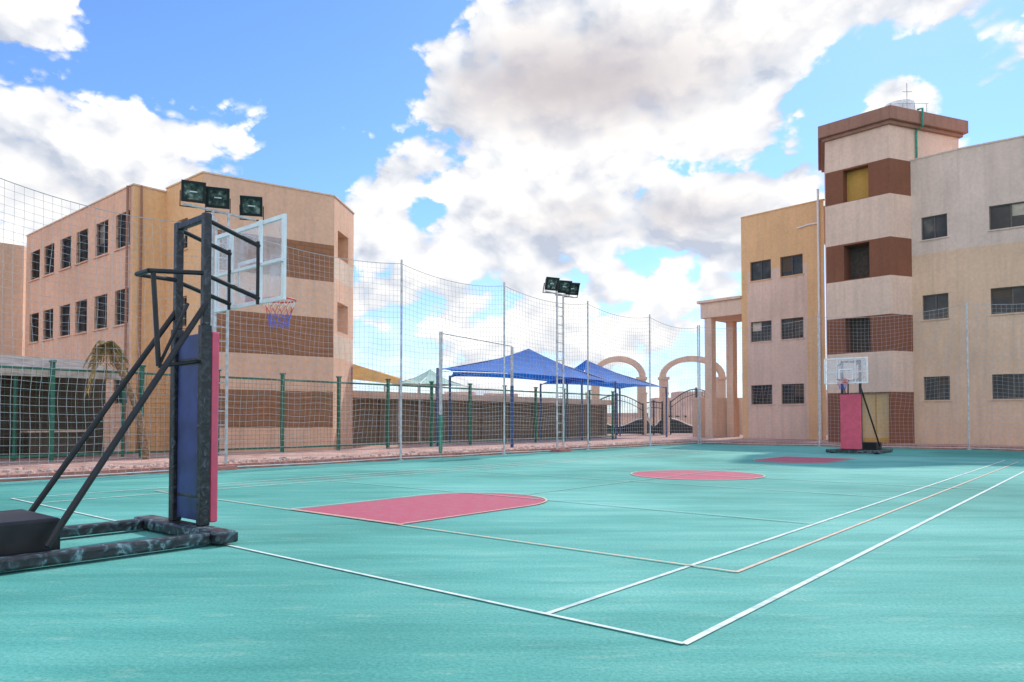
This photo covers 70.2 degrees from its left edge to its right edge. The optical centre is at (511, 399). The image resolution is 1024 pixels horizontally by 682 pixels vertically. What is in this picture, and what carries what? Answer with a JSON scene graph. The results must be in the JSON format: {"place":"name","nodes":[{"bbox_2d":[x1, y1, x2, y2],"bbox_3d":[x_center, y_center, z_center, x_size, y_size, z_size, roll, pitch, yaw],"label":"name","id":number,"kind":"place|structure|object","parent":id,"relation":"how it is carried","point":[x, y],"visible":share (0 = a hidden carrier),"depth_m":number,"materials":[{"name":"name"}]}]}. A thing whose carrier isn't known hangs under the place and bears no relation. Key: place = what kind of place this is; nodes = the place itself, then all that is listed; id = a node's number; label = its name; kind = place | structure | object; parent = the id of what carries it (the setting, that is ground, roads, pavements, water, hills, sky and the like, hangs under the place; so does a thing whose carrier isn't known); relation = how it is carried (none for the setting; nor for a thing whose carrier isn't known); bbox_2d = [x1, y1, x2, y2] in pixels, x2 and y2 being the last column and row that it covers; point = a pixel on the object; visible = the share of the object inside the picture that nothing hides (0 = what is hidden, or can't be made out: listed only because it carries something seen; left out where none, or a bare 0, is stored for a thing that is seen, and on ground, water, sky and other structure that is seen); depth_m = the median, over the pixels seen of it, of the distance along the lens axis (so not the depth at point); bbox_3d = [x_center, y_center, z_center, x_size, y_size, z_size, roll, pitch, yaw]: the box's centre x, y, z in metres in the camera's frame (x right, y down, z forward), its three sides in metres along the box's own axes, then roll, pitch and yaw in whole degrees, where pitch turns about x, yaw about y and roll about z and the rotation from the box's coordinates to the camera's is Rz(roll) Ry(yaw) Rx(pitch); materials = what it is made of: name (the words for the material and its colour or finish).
{"place":"outdoors","nodes":[
{"label":"outdoors","id":0,"kind":"place"},
{"bbox_2d":[0,444,1023,681],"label":"sports court","id":1,"kind":"object","parent":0,"point":[939,598],"visible":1,"depth_m":6.88,"materials":[{"name":"teal paint"}]},
{"bbox_2d":[0,212,296,571],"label":"basketball hoop","id":2,"kind":"object","parent":1,"relation":"on","point":[30,537],"visible":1,"depth_m":9.21,"materials":[{"name":"black metal"}]},
{"bbox_2d":[179,179,263,470],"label":"floodlight tower","id":3,"kind":"structure","parent":1,"relation":"on","point":[203,193],"depth_m":21.90,"materials":[{"name":"metal"}]},
{"bbox_2d":[0,178,698,479],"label":"sports net fence","id":4,"kind":"object","parent":1,"relation":"on","point":[649,416],"visible":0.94,"depth_m":26.59,"materials":[{"name":"metal"}]},
{"bbox_2d":[0,441,1023,481],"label":"kerb","id":5,"kind":"structure","parent":1,"relation":"on","point":[313,462],"depth_m":26.93,"materials":[{"name":"concrete"}]},
{"bbox_2d":[11,451,1023,644],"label":"court lines","id":6,"kind":"object","parent":1,"relation":"on","point":[721,624],"visible":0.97,"depth_m":8.19,"materials":[{"name":"white paint"}]},
{"bbox_2d":[542,277,579,451],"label":"floodlight tower","id":7,"kind":"structure","parent":1,"relation":"on","point":[565,287],"depth_m":34.21,"materials":[{"name":"metal"}]},
{"bbox_2d":[294,456,850,524],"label":"painted keys","id":8,"kind":"object","parent":1,"relation":"on","point":[404,510],"visible":0.98,"depth_m":13.01,"materials":[{"name":"red paint"}]},
{"bbox_2d":[291,456,855,523],"bbox_3d":[5.016,2.033,19.788,3.540,0.001,22.974,-1,-2,40],"label":"key outline","id":9,"kind":"object","parent":8,"relation":"on","point":[514,493],"visible":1,"depth_m":13.02,"materials":[{"name":"white paint"}]},
{"bbox_2d":[824,357,892,453],"bbox_3d":[15.504,0.314,32.749,2.300,4.199,4.342,-1,-2,40],"label":"basketball hoop","id":10,"kind":"object","parent":1,"relation":"on","point":[851,430],"visible":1,"depth_m":32.13,"materials":[{"name":"pink metal"}]},
{"bbox_2d":[699,301,1023,449],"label":"sports net fence","id":11,"kind":"object","parent":1,"relation":"on","point":[873,403],"visible":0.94,"depth_m":39.02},
{"bbox_2d":[0,432,1023,474],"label":"pavement","id":12,"kind":"structure","parent":0,"point":[30,465],"depth_m":31.94,"materials":[{"name":"tile"}]},
{"bbox_2d":[0,242,26,355],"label":"school annexe","id":13,"kind":"structure","parent":12,"relation":"on","point":[7,324],"depth_m":39.38,"materials":[{"name":"beige paint"}]},
{"bbox_2d":[0,375,104,455],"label":"garden wall","id":14,"kind":"structure","parent":12,"relation":"on","point":[42,407],"depth_m":28.14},
{"bbox_2d":[20,430,86,457],"bbox_3d":[-18.560,1.533,23.720,0.800,0.960,8.600,-1,-2,40],"label":"canteen counter","id":15,"kind":"object","parent":12,"relation":"on","point":[63,447],"visible":0.61,"depth_m":25.97,"materials":[{"name":"beige paint"}]},
{"bbox_2d":[0,355,124,460],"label":"awning","id":16,"kind":"object","parent":12,"relation":"on","point":[27,361],"visible":0.59,"depth_m":25.60,"materials":[{"name":"fabric"}]},
{"bbox_2d":[82,340,150,458],"bbox_3d":[-13.264,0.038,24.184,1.310,4.005,2.156,-1,-2,18],"label":"dry palm tree","id":17,"kind":"object","parent":12,"relation":"on","point":[115,361],"visible":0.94,"depth_m":24.16,"materials":[{"name":"brown plant"}]},
{"bbox_2d":[25,173,353,452],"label":"walls","id":18,"kind":"structure","parent":12,"relation":"on","point":[322,224],"depth_m":31.77,"materials":[{"name":"beige paint"}]},
{"bbox_2d":[30,211,187,403],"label":"windows","id":19,"kind":"structure","parent":18,"relation":"attached to","point":[81,317],"depth_m":34.47,"materials":[{"name":"black glass"}]},
{"bbox_2d":[27,171,354,451],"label":"roof trim","id":20,"kind":"structure","parent":18,"relation":"on","point":[140,264],"depth_m":30.88,"materials":[{"name":"beige paint"}]},
{"bbox_2d":[0,360,614,461],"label":"green metal fence","id":21,"kind":"object","parent":12,"relation":"on","point":[50,455],"visible":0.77,"depth_m":30.51,"materials":[{"name":"metal"}]},
{"bbox_2d":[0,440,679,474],"bbox_3d":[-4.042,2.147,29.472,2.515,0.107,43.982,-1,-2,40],"label":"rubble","id":22,"kind":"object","parent":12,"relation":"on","point":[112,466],"visible":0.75,"depth_m":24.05,"materials":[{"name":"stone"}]},
{"bbox_2d":[353,364,420,446],"bbox_3d":[-6.527,0.340,38.129,2.746,4.150,5.846,0,-2,0],"label":"orange canopy","id":23,"kind":"object","parent":12,"relation":"on","point":[367,376],"visible":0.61,"depth_m":35.81,"materials":[{"name":"fabric"}]},
{"bbox_2d":[384,370,468,392],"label":"green shade tent","id":24,"kind":"object","parent":12,"relation":"on","point":[425,379],"visible":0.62,"depth_m":51.63,"materials":[{"name":"fabric"}]},
{"bbox_2d":[439,332,513,452],"bbox_3d":[-1.393,-0.157,32.370,0.408,5.133,7.056,-1,-2,26],"label":"volleyball frame","id":25,"kind":"object","parent":12,"relation":"on","point":[440,395],"visible":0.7,"depth_m":29.52,"materials":[{"name":"white metal"}]},
{"bbox_2d":[352,390,614,442],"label":"wall","id":26,"kind":"structure","parent":12,"relation":"on","point":[491,432],"depth_m":48.64,"materials":[{"name":"brick"}]},
{"bbox_2d":[436,349,616,445],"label":"blue shade tent","id":27,"kind":"object","parent":12,"relation":"on","point":[524,369],"visible":0.78,"depth_m":44.87,"materials":[{"name":"fabric"}]},
{"bbox_2d":[540,360,666,439],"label":"blue shade tent","id":28,"kind":"object","parent":12,"relation":"on","point":[624,383],"visible":0.67,"depth_m":52.40,"materials":[{"name":"fabric"}]},
{"bbox_2d":[599,394,643,434],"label":"wrought iron gate","id":29,"kind":"structure","parent":12,"relation":"on","point":[635,427],"depth_m":64.47,"materials":[{"name":"black metal"}]},
{"bbox_2d":[641,392,647,434],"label":"pillar","id":30,"kind":"structure","parent":12,"relation":"on","point":[645,412],"depth_m":64.59,"materials":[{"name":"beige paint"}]},
{"bbox_2d":[647,400,662,434],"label":"wrought iron gate","id":31,"kind":"structure","parent":12,"relation":"on","point":[655,428],"depth_m":65.45,"materials":[{"name":"black metal"}]},
{"bbox_2d":[662,392,668,434],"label":"pillar","id":32,"kind":"structure","parent":12,"relation":"on","point":[664,423],"depth_m":64.59,"materials":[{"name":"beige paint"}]},
{"bbox_2d":[658,356,725,433],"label":"entrance arch","id":33,"kind":"structure","parent":12,"relation":"on","point":[720,391],"depth_m":67.15,"materials":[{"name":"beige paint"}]},
{"bbox_2d":[670,387,716,433],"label":"wrought iron gate","id":34,"kind":"structure","parent":12,"relation":"on","point":[680,426],"depth_m":66.57,"materials":[{"name":"black metal"}]},
{"bbox_2d":[690,397,739,436],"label":"garden wall","id":35,"kind":"structure","parent":12,"relation":"on","point":[722,424],"depth_m":57.96,"materials":[{"name":"beige paint"}]},
{"bbox_2d":[697,295,741,436],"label":"entrance portico","id":36,"kind":"structure","parent":12,"relation":"on","point":[727,311],"depth_m":55.87,"materials":[{"name":"beige paint"}]},
{"bbox_2d":[741,125,1023,445],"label":"walls","id":37,"kind":"structure","parent":12,"relation":"on","point":[884,195],"depth_m":41.62,"materials":[{"name":"beige paint"}]},
{"bbox_2d":[797,108,923,439],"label":"drain pipes","id":38,"kind":"object","parent":37,"relation":"attached to","point":[818,226],"visible":0.98,"depth_m":49.28,"materials":[{"name":"metal"}]},
{"bbox_2d":[741,135,1023,217],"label":"parapet coping","id":39,"kind":"object","parent":37,"relation":"on","point":[910,160],"visible":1,"depth_m":40.94,"materials":[{"name":"beige paint"}]},
{"bbox_2d":[751,202,1023,442],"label":"windows","id":40,"kind":"structure","parent":37,"relation":"attached to","point":[1006,216],"depth_m":41.07,"materials":[{"name":"black glass"}]},
{"bbox_2d":[818,105,967,171],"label":"cornice","id":41,"kind":"structure","parent":37,"relation":"on","point":[904,118],"depth_m":42.39,"materials":[{"name":"brown paint"}]},
{"bbox_2d":[886,83,928,111],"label":"rooftop water tank","id":42,"kind":"object","parent":41,"relation":"on","point":[908,103],"visible":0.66,"depth_m":42.62,"materials":[{"name":"white paint"}]},
{"bbox_2d":[0,0,1023,412],"label":"sky","id":43,"kind":"structure","parent":0,"point":[619,150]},
{"bbox_2d":[591,356,646,418],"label":"entrance arch","id":44,"kind":"structure","parent":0,"point":[633,363],"depth_m":67.46,"materials":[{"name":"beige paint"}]},
{"bbox_2d":[607,398,827,433],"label":"street wall","id":45,"kind":"structure","parent":0,"point":[684,419],"depth_m":79.96,"materials":[{"name":"beige paint"}]},
{"label":"ground","id":46,"kind":"structure","parent":0,"visible":0},
{"bbox_2d":[444,390,826,416],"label":"distant buildings","id":47,"kind":"structure","parent":46,"relation":"on","point":[683,401],"depth_m":160.22,"materials":[{"name":"beige concrete"}]}
]}

